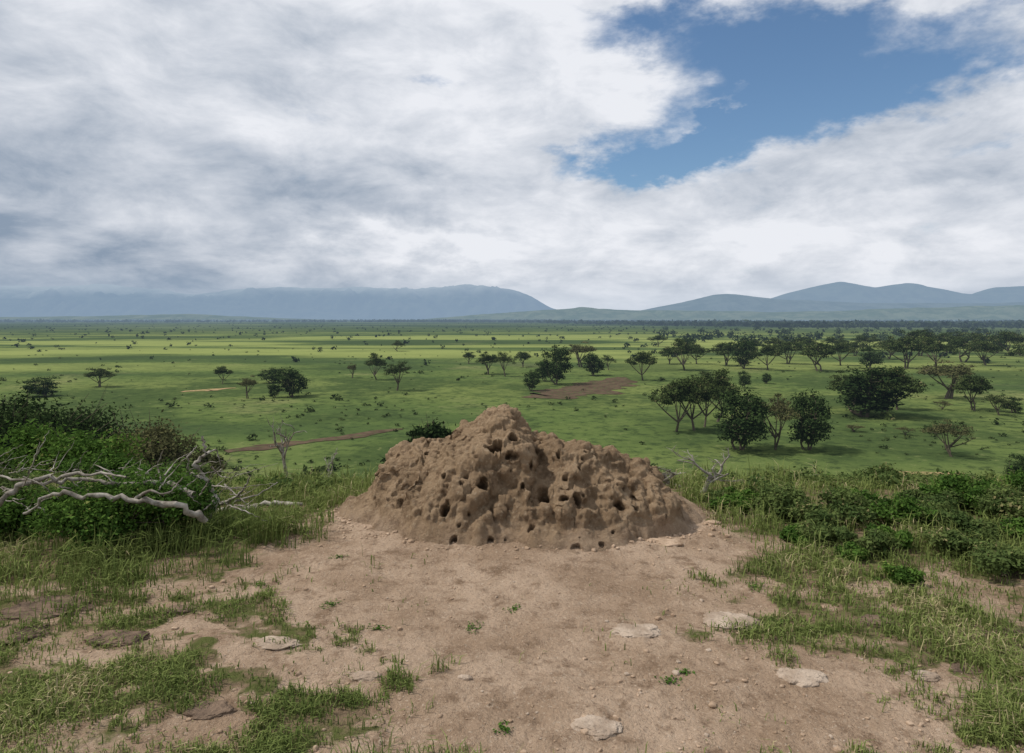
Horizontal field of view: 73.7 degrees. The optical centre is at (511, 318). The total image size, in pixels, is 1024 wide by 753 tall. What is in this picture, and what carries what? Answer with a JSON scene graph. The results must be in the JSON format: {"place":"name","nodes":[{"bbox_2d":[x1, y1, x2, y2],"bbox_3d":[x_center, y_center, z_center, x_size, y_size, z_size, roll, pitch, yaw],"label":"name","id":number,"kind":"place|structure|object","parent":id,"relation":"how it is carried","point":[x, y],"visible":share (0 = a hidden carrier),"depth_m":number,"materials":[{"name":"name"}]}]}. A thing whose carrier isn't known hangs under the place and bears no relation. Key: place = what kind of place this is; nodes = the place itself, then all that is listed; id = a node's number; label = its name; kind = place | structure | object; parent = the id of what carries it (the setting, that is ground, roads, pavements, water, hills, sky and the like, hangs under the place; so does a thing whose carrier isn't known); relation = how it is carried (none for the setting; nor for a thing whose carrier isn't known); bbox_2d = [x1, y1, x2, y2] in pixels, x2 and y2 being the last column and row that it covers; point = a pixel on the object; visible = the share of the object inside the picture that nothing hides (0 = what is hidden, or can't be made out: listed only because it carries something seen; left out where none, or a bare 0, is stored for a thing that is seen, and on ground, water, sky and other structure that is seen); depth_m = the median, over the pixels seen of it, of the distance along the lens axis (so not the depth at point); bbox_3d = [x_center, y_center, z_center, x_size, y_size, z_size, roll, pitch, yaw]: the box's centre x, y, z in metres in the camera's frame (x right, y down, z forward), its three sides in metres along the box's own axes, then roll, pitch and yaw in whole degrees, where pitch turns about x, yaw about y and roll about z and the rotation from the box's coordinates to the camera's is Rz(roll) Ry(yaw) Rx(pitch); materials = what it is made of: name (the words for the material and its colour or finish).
{"place":"outdoors","nodes":[
{"label":"outdoors","id":0,"kind":"place"},
{"bbox_2d":[0,314,319,319],"bbox_3d":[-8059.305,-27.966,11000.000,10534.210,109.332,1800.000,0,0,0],"label":"ridge","id":1,"kind":"structure","parent":0,"point":[175,317],"depth_m":10523.43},
{"bbox_2d":[0,296,375,319],"bbox_3d":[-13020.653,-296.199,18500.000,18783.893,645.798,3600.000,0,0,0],"label":"mountain range","id":2,"kind":"structure","parent":0,"point":[81,306],"depth_m":17437.89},
{"bbox_2d":[0,284,554,319],"bbox_3d":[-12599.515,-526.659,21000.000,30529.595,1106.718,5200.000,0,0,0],"label":"mountain range","id":3,"kind":"structure","parent":0,"point":[406,303],"depth_m":19584.46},
{"bbox_2d":[224,428,401,452],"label":"dirt track","id":4,"kind":"structure","parent":0,"point":[292,443],"depth_m":95.14,"materials":[{"name":"brown soil"}]},
{"bbox_2d":[0,320,1023,752],"bbox_3d":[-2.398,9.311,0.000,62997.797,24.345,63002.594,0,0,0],"label":"ground","id":5,"kind":"structure","parent":0,"point":[550,618],"depth_m":4.46,"materials":[{"name":"soil"}]},
{"bbox_2d":[0,620,49,645],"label":"rock","id":6,"kind":"object","parent":5,"relation":"on","point":[28,631],"visible":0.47,"depth_m":3.67,"materials":[{"name":"stone"}]},
{"bbox_2d":[0,395,53,455],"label":"dark bush","id":7,"kind":"object","parent":5,"relation":"on","point":[18,418],"visible":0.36,"depth_m":25.95,"materials":[{"name":"green plant"}]},
{"bbox_2d":[0,458,53,506],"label":"green shrub","id":8,"kind":"object","parent":5,"relation":"on","point":[6,482],"visible":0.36,"depth_m":5.58,"materials":[{"name":"green plant"}]},
{"bbox_2d":[19,375,61,395],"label":"dark leafy tree","id":9,"kind":"object","parent":5,"relation":"on","point":[45,388],"visible":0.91,"depth_m":149.49,"materials":[{"name":"green plant"}]},
{"bbox_2d":[0,474,94,540],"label":"green shrub","id":10,"kind":"object","parent":5,"relation":"on","point":[11,515],"visible":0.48,"depth_m":5.33,"materials":[{"name":"green plant"}]},
{"bbox_2d":[0,595,95,621],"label":"rock","id":11,"kind":"object","parent":5,"relation":"on","point":[26,607],"visible":0.5,"depth_m":3.99,"materials":[{"name":"stone"}]},
{"bbox_2d":[0,380,112,439],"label":"dark bush","id":12,"kind":"object","parent":5,"relation":"on","point":[51,417],"visible":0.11,"depth_m":30.07,"materials":[{"name":"green plant"}]},
{"bbox_2d":[0,418,158,475],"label":"green shrub","id":13,"kind":"object","parent":5,"relation":"on","point":[50,449],"visible":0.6,"depth_m":12.80,"materials":[{"name":"green plant"}]},
{"bbox_2d":[83,364,115,386],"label":"acacia tree","id":14,"kind":"object","parent":5,"relation":"on","point":[101,372],"visible":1,"depth_m":170.66,"materials":[{"name":"green plant"}]},
{"bbox_2d":[59,384,150,455],"bbox_3d":[-21.544,6.191,34.301,8.085,5.920,5.555,0,0,0],"label":"dark bush","id":15,"kind":"object","parent":5,"relation":"on","point":[90,420],"visible":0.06,"depth_m":33.89,"materials":[{"name":"green plant"}]},
{"bbox_2d":[56,447,154,478],"bbox_3d":[-5.938,2.227,10.060,1.681,0.533,1.216,0,0,29],"label":"green shrub","id":16,"kind":"object","parent":5,"relation":"on","point":[109,460],"visible":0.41,"depth_m":10.11,"materials":[{"name":"green plant"}]},
{"bbox_2d":[83,630,150,646],"bbox_3d":[-2.093,1.716,3.619,0.365,0.084,0.184,0,0,0],"label":"rock","id":17,"kind":"object","parent":5,"relation":"on","point":[128,637],"visible":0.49,"depth_m":3.60,"materials":[{"name":"stone"}]},
{"bbox_2d":[14,451,229,556],"bbox_3d":[-2.891,1.396,5.232,1.334,0.658,1.106,0,0,0],"label":"green shrub","id":18,"kind":"object","parent":5,"relation":"on","point":[90,514],"visible":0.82,"depth_m":5.02,"materials":[{"name":"green plant"}]},
{"bbox_2d":[0,431,302,522],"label":"fallen dead branches","id":19,"kind":"object","parent":5,"relation":"on","point":[197,514],"visible":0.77,"depth_m":5.11,"materials":[{"name":"grey wood"}]},
{"bbox_2d":[100,406,216,468],"bbox_3d":[-15.750,6.062,29.844,4.974,4.703,4.940,0,0,-32],"label":"olive bush","id":20,"kind":"object","parent":5,"relation":"on","point":[164,437],"visible":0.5,"depth_m":29.43,"materials":[{"name":"green plant"}]},
{"bbox_2d":[145,458,213,476],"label":"green shrub","id":21,"kind":"object","parent":5,"relation":"on","point":[206,468],"visible":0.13,"depth_m":11.29,"materials":[{"name":"green plant"}]},
{"bbox_2d":[180,448,229,479],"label":"olive bush","id":22,"kind":"object","parent":5,"relation":"on","point":[215,464],"visible":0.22,"depth_m":24.02,"materials":[{"name":"green plant"}]},
{"bbox_2d":[182,700,236,719],"bbox_3d":[-1.303,1.708,2.952,0.234,0.052,0.168,0,0,0],"label":"rock","id":23,"kind":"object","parent":5,"relation":"on","point":[215,709],"visible":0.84,"depth_m":2.94,"materials":[{"name":"stone"}]},
{"bbox_2d":[0,319,551,322],"bbox_3d":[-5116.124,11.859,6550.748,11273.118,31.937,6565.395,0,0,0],"label":"distant woodland","id":24,"kind":"object","parent":5,"relation":"on","point":[217,320],"visible":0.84,"depth_m":3710.97,"materials":[{"name":"green plant"}]},
{"bbox_2d":[255,636,299,650],"bbox_3d":[-1.222,1.699,3.553,0.284,0.044,0.160,0,0,0],"label":"rock","id":25,"kind":"object","parent":5,"relation":"on","point":[268,644],"visible":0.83,"depth_m":3.54,"materials":[{"name":"stone"}]},
{"bbox_2d":[266,416,305,477],"bbox_3d":[-5.665,3.268,16.746,1.099,2.025,0.807,0,0,45],"label":"dead tree","id":26,"kind":"object","parent":5,"relation":"on","point":[280,449],"visible":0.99,"depth_m":16.80,"materials":[{"name":"grey wood"}]},
{"bbox_2d":[272,366,308,396],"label":"dark leafy tree","id":27,"kind":"object","parent":5,"relation":"on","point":[290,387],"visible":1,"depth_m":148.08,"materials":[{"name":"green plant"}]},
{"bbox_2d":[348,671,380,681],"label":"rock","id":28,"kind":"object","parent":5,"relation":"on","point":[366,676],"visible":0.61,"depth_m":3.22,"materials":[{"name":"stone"}]},
{"bbox_2d":[383,360,410,390],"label":"thorn tree","id":29,"kind":"object","parent":5,"relation":"on","point":[397,368],"visible":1,"depth_m":161.56,"materials":[{"name":"green plant"}]},
{"bbox_2d":[406,415,455,442],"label":"dark bush","id":30,"kind":"object","parent":5,"relation":"on","point":[434,430],"visible":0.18,"depth_m":39.82,"materials":[{"name":"green plant"}]},
{"bbox_2d":[2,322,1017,361],"bbox_3d":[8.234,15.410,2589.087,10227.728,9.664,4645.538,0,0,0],"label":"distant trees","id":31,"kind":"object","parent":5,"relation":"on","point":[295,359],"visible":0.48,"depth_m":814.80,"materials":[{"name":"green plant"}]},
{"bbox_2d":[6,464,1014,495],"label":"slope scrub","id":32,"kind":"object","parent":5,"relation":"on","point":[909,476],"visible":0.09,"depth_m":7.38,"materials":[{"name":"green plant"}]},
{"bbox_2d":[0,453,1023,752],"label":"grass","id":33,"kind":"structure","parent":5,"relation":"on","point":[1000,713],"depth_m":3.84,"materials":[{"name":"green plant"}]},
{"bbox_2d":[0,346,1023,478],"bbox_3d":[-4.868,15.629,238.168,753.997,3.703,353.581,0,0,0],"label":"plain scrub","id":34,"kind":"object","parent":5,"relation":"on","point":[886,415],"visible":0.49,"depth_m":115.13,"materials":[{"name":"green plant"}]},
{"bbox_2d":[3,505,1023,752],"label":"pebbles","id":35,"kind":"object","parent":5,"relation":"on","point":[677,673],"visible":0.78,"depth_m":3.27,"materials":[{"name":"stone"}]},
{"bbox_2d":[10,325,1020,364],"bbox_3d":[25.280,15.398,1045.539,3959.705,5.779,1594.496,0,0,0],"label":"distant trees","id":36,"kind":"object","parent":5,"relation":"on","point":[988,360],"visible":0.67,"depth_m":429.07,"materials":[{"name":"green plant"}]},
{"bbox_2d":[336,404,712,553],"bbox_3d":[0.050,1.329,5.875,4.000,1.157,3.050,0,0,0],"label":"termite mound","id":37,"kind":"object","parent":5,"relation":"on","point":[502,473],"visible":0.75,"depth_m":5.30,"materials":[{"name":"brown soil"}]},
{"bbox_2d":[537,343,573,384],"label":"dark leafy tree","id":38,"kind":"object","parent":5,"relation":"on","point":[561,358],"visible":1,"depth_m":176.90,"materials":[{"name":"green plant"}]},
{"bbox_2d":[523,377,637,398],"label":"bare earth patch","id":39,"kind":"object","parent":5,"relation":"on","point":[607,386],"visible":1,"depth_m":164.03,"materials":[{"name":"brown soil"}]},
{"bbox_2d":[566,340,596,366],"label":"thorn tree","id":40,"kind":"object","parent":5,"relation":"on","point":[581,349],"visible":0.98,"depth_m":241.04,"materials":[{"name":"green plant"}]},
{"bbox_2d":[580,352,606,375],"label":"dark leafy tree","id":41,"kind":"object","parent":5,"relation":"on","point":[593,358],"visible":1,"depth_m":204.00,"materials":[{"name":"green plant"}]},
{"bbox_2d":[570,715,623,740],"bbox_3d":[0.353,1.701,2.835,0.215,0.048,0.176,0,0,35],"label":"rock","id":42,"kind":"object","parent":5,"relation":"on","point":[599,728],"visible":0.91,"depth_m":2.81,"materials":[{"name":"stone"}]},
{"bbox_2d":[610,623,660,638],"bbox_3d":[0.666,1.718,3.711,0.313,0.068,0.188,0,0,0],"label":"rock","id":43,"kind":"object","parent":5,"relation":"on","point":[646,630],"visible":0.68,"depth_m":3.69,"materials":[{"name":"stone"}]},
{"bbox_2d":[624,350,657,380],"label":"acacia tree","id":44,"kind":"object","parent":5,"relation":"on","point":[642,357],"visible":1,"depth_m":187.86,"materials":[{"name":"green plant"}]},
{"bbox_2d":[648,377,703,431],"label":"acacia tree","id":45,"kind":"object","parent":5,"relation":"on","point":[675,393],"visible":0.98,"depth_m":102.13,"materials":[{"name":"green plant"}]},
{"bbox_2d":[663,338,703,370],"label":"acacia tree","id":46,"kind":"object","parent":5,"relation":"on","point":[684,347],"visible":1,"depth_m":224.81,"materials":[{"name":"green plant"}]},
{"bbox_2d":[669,376,722,430],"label":"acacia tree","id":47,"kind":"object","parent":5,"relation":"on","point":[693,384],"visible":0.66,"depth_m":103.83,"materials":[{"name":"green plant"}]},
{"bbox_2d":[378,319,1023,327],"bbox_3d":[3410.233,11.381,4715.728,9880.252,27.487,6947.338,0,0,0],"label":"distant woodland","id":48,"kind":"object","parent":5,"relation":"on","point":[947,323],"visible":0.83,"depth_m":1554.61,"materials":[{"name":"green plant"}]},
{"bbox_2d":[666,445,743,492],"bbox_3d":[1.926,1.520,6.789,0.779,0.544,0.245,0,0,-5],"label":"dead shrub","id":49,"kind":"object","parent":5,"relation":"on","point":[710,477],"visible":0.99,"depth_m":6.78,"materials":[{"name":"grey wood"}]},
{"bbox_2d":[691,373,728,426],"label":"acacia tree","id":50,"kind":"object","parent":5,"relation":"on","point":[703,380],"visible":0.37,"depth_m":107.27,"materials":[{"name":"green plant"}]},
{"bbox_2d":[705,367,741,421],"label":"acacia tree","id":51,"kind":"object","parent":5,"relation":"on","point":[722,381],"visible":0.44,"depth_m":111.37,"materials":[{"name":"green plant"}]},
{"bbox_2d":[708,342,739,365],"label":"acacia tree","id":52,"kind":"object","parent":5,"relation":"on","point":[724,348],"visible":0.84,"depth_m":247.39,"materials":[{"name":"green plant"}]},
{"bbox_2d":[707,493,752,512],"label":"green shrub","id":53,"kind":"object","parent":5,"relation":"on","point":[735,496],"visible":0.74,"depth_m":5.93,"materials":[{"name":"green plant"}]},
{"bbox_2d":[703,611,761,630],"bbox_3d":[1.241,1.715,3.848,0.347,0.056,0.261,0,0,0],"label":"rock","id":54,"kind":"object","parent":5,"relation":"on","point":[713,617],"visible":0.69,"depth_m":3.84,"materials":[{"name":"stone"}]},
{"bbox_2d":[729,336,757,368],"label":"dark leafy tree","id":55,"kind":"object","parent":5,"relation":"on","point":[748,346],"visible":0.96,"depth_m":232.93,"materials":[{"name":"green plant"}]},
{"bbox_2d":[713,386,775,449],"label":"dark leafy tree","id":56,"kind":"object","parent":5,"relation":"on","point":[751,417],"visible":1,"depth_m":87.06,"materials":[{"name":"green plant"}]},
{"bbox_2d":[749,343,782,369],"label":"acacia tree","id":57,"kind":"object","parent":5,"relation":"on","point":[767,349],"visible":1,"depth_m":225.50,"materials":[{"name":"green plant"}]},
{"bbox_2d":[751,480,809,519],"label":"green shrub","id":58,"kind":"object","parent":5,"relation":"on","point":[782,499],"visible":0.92,"depth_m":5.80,"materials":[{"name":"green plant"}]},
{"bbox_2d":[758,392,802,449],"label":"thorn tree","id":59,"kind":"object","parent":5,"relation":"on","point":[779,407],"visible":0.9,"depth_m":88.06,"materials":[{"name":"green plant"}]},
{"bbox_2d":[773,337,805,363],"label":"acacia tree","id":60,"kind":"object","parent":5,"relation":"on","point":[785,346],"visible":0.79,"depth_m":257.49,"materials":[{"name":"green plant"}]},
{"bbox_2d":[778,522,813,545],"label":"green shrub","id":61,"kind":"object","parent":5,"relation":"on","point":[787,531],"visible":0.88,"depth_m":5.14,"materials":[{"name":"green plant"}]},
{"bbox_2d":[776,667,828,687],"bbox_3d":[1.384,1.722,3.240,0.252,0.086,0.190,0,0,0],"label":"rock","id":62,"kind":"object","parent":5,"relation":"on","point":[804,678],"visible":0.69,"depth_m":3.21,"materials":[{"name":"stone"}]},
{"bbox_2d":[787,387,837,449],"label":"dark leafy tree","id":63,"kind":"object","parent":5,"relation":"on","point":[821,413],"visible":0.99,"depth_m":87.46,"materials":[{"name":"green plant"}]},
{"bbox_2d":[787,499,843,525],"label":"green shrub","id":64,"kind":"object","parent":5,"relation":"on","point":[807,511],"visible":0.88,"depth_m":5.54,"materials":[{"name":"green plant"}]},
{"bbox_2d":[799,341,836,370],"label":"acacia tree","id":65,"kind":"object","parent":5,"relation":"on","point":[809,351],"visible":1,"depth_m":221.87,"materials":[{"name":"green plant"}]},
{"bbox_2d":[794,519,857,545],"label":"green shrub","id":66,"kind":"object","parent":5,"relation":"on","point":[835,534],"visible":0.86,"depth_m":5.12,"materials":[{"name":"green plant"}]},
{"bbox_2d":[659,324,1021,342],"bbox_3d":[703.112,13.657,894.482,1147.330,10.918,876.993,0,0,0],"label":"distant woodland","id":67,"kind":"object","parent":5,"relation":"on","point":[784,332],"visible":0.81,"depth_m":657.18,"materials":[{"name":"green plant"}]},
{"bbox_2d":[825,370,864,408],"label":"acacia tree","id":68,"kind":"object","parent":5,"relation":"on","point":[835,383],"visible":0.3,"depth_m":127.09,"materials":[{"name":"green plant"}]},
{"bbox_2d":[814,481,878,528],"bbox_3d":[2.786,1.561,5.747,0.592,0.352,0.574,0,0,34],"label":"green shrub","id":69,"kind":"object","parent":5,"relation":"on","point":[841,498],"visible":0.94,"depth_m":5.69,"materials":[{"name":"green plant"}]},
{"bbox_2d":[833,540,869,559],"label":"green shrub","id":70,"kind":"object","parent":5,"relation":"on","point":[855,551],"visible":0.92,"depth_m":4.81,"materials":[{"name":"green plant"}]},
{"bbox_2d":[829,486,894,505],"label":"green shrub","id":71,"kind":"object","parent":5,"relation":"on","point":[874,496],"visible":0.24,"depth_m":5.99,"materials":[{"name":"green plant"}]},
{"bbox_2d":[856,347,883,368],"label":"dark leafy tree","id":72,"kind":"object","parent":5,"relation":"on","point":[872,357],"visible":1,"depth_m":233.00,"materials":[{"name":"green plant"}]},
{"bbox_2d":[833,363,918,416],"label":"dark leafy tree","id":73,"kind":"object","parent":5,"relation":"on","point":[879,403],"visible":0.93,"depth_m":117.59,"materials":[{"name":"green plant"}]},
{"bbox_2d":[850,526,903,557],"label":"green shrub","id":74,"kind":"object","parent":5,"relation":"on","point":[879,538],"visible":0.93,"depth_m":4.89,"materials":[{"name":"green plant"}]},
{"bbox_2d":[854,462,905,479],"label":"green shrub","id":75,"kind":"object","parent":5,"relation":"on","point":[884,468],"visible":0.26,"depth_m":9.89,"materials":[{"name":"green plant"}]},
{"bbox_2d":[851,366,928,412],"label":"acacia tree","id":76,"kind":"object","parent":5,"relation":"on","point":[905,385],"visible":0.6,"depth_m":116.76,"materials":[{"name":"green plant"}]},
{"bbox_2d":[863,520,916,549],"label":"green shrub","id":77,"kind":"object","parent":5,"relation":"on","point":[906,536],"visible":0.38,"depth_m":5.08,"materials":[{"name":"green plant"}]},
{"bbox_2d":[864,492,936,526],"bbox_3d":[3.168,1.583,5.631,0.504,0.283,0.475,0,0,0],"label":"green shrub","id":78,"kind":"object","parent":5,"relation":"on","point":[904,505],"visible":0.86,"depth_m":5.57,"materials":[{"name":"green plant"}]},
{"bbox_2d":[878,561,926,584],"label":"green shrub","id":79,"kind":"object","parent":5,"relation":"on","point":[903,574],"visible":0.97,"depth_m":4.38,"materials":[{"name":"green plant"}]},
{"bbox_2d":[878,330,934,368],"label":"acacia tree","id":80,"kind":"object","parent":5,"relation":"on","point":[902,345],"visible":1,"depth_m":232.74,"materials":[{"name":"green plant"}]},
{"bbox_2d":[905,670,941,681],"bbox_3d":[1.956,1.717,3.251,0.167,0.059,0.110,0,0,0],"label":"rock","id":81,"kind":"object","parent":5,"relation":"on","point":[928,676],"visible":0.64,"depth_m":3.23,"materials":[{"name":"stone"}]},
{"bbox_2d":[892,485,965,510],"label":"green shrub","id":82,"kind":"object","parent":5,"relation":"on","point":[950,497],"visible":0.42,"depth_m":5.97,"materials":[{"name":"green plant"}]},
{"bbox_2d":[912,336,958,365],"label":"acacia tree","id":83,"kind":"object","parent":5,"relation":"on","point":[938,346],"visible":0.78,"depth_m":238.59,"materials":[{"name":"green plant"}]},
{"bbox_2d":[913,500,972,529],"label":"green shrub","id":84,"kind":"object","parent":5,"relation":"on","point":[952,514],"visible":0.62,"depth_m":5.43,"materials":[{"name":"green plant"}]},
{"bbox_2d":[914,359,976,398],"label":"thorn tree","id":85,"kind":"object","parent":5,"relation":"on","point":[961,370],"visible":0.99,"depth_m":145.25,"materials":[{"name":"green plant"}]},
{"bbox_2d":[920,419,976,456],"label":"thorn tree","id":86,"kind":"object","parent":5,"relation":"on","point":[944,428],"visible":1,"depth_m":84.08,"materials":[{"name":"green plant"}]},
{"bbox_2d":[921,525,985,557],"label":"green shrub","id":87,"kind":"object","parent":5,"relation":"on","point":[950,539],"visible":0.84,"depth_m":4.87,"materials":[{"name":"green plant"}]},
{"bbox_2d":[919,471,988,514],"bbox_3d":[3.990,1.612,6.173,0.608,0.445,0.551,0,0,33],"label":"green shrub","id":88,"kind":"object","parent":5,"relation":"on","point":[942,484],"visible":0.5,"depth_m":6.12,"materials":[{"name":"green plant"}]},
{"bbox_2d":[946,336,982,361],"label":"acacia tree","id":89,"kind":"object","parent":5,"relation":"on","point":[959,342],"visible":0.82,"depth_m":266.66,"materials":[{"name":"green plant"}]},
{"bbox_2d":[933,470,1004,493],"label":"green shrub","id":90,"kind":"object","parent":5,"relation":"on","point":[984,481],"visible":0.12,"depth_m":6.29,"materials":[{"name":"green plant"}]},
{"bbox_2d":[952,373,993,410],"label":"acacia tree","id":91,"kind":"object","parent":5,"relation":"on","point":[975,383],"visible":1,"depth_m":126.35,"materials":[{"name":"green plant"}]},
{"bbox_2d":[954,515,1001,540],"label":"green shrub","id":92,"kind":"object","parent":5,"relation":"on","point":[979,525],"visible":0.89,"depth_m":5.20,"materials":[{"name":"green plant"}]},
{"bbox_2d":[966,339,1004,365],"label":"acacia tree","id":93,"kind":"object","parent":5,"relation":"on","point":[986,346],"visible":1,"depth_m":248.64,"materials":[{"name":"green plant"}]},
{"bbox_2d":[952,624,1023,657],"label":"rock","id":94,"kind":"object","parent":5,"relation":"on","point":[994,637],"visible":0.16,"depth_m":3.68,"materials":[{"name":"stone"}]},
{"bbox_2d":[966,535,1023,577],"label":"green shrub","id":95,"kind":"object","parent":5,"relation":"on","point":[988,555],"visible":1,"depth_m":4.47,"materials":[{"name":"green plant"}]},
{"bbox_2d":[970,483,1023,521],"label":"green shrub","id":96,"kind":"object","parent":5,"relation":"on","point":[1001,501],"visible":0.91,"depth_m":5.72,"materials":[{"name":"green plant"}]},
{"bbox_2d":[985,330,1023,352],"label":"acacia tree","id":97,"kind":"object","parent":5,"relation":"on","point":[1009,337],"visible":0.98,"depth_m":311.99,"materials":[{"name":"green plant"}]},
{"bbox_2d":[999,516,1023,543],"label":"green shrub","id":98,"kind":"object","parent":5,"relation":"on","point":[1017,524],"visible":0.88,"depth_m":5.21,"materials":[{"name":"green plant"}]},
{"bbox_2d":[999,465,1023,493],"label":"green shrub","id":99,"kind":"object","parent":5,"relation":"on","point":[1018,476],"visible":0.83,"depth_m":6.34,"materials":[{"name":"green plant"}]},
{"bbox_2d":[0,0,1023,309],"label":"sky","id":100,"kind":"structure","parent":0,"point":[561,154],"materials":[{"name":"white"}]},
{"bbox_2d":[421,305,1023,319],"bbox_3d":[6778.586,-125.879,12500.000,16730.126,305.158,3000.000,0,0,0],"label":"ridge","id":101,"kind":"structure","parent":0,"point":[1013,312],"depth_m":11571.61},
{"bbox_2d":[645,294,1023,311],"bbox_3d":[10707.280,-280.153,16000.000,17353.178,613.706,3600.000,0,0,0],"label":"hills","id":102,"kind":"structure","parent":0,"point":[726,302],"depth_m":15277.39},
{"bbox_2d":[772,282,1023,302],"bbox_3d":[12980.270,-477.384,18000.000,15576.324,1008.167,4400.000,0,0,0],"label":"hills","id":103,"kind":"structure","parent":0,"point":[857,293],"depth_m":17134.44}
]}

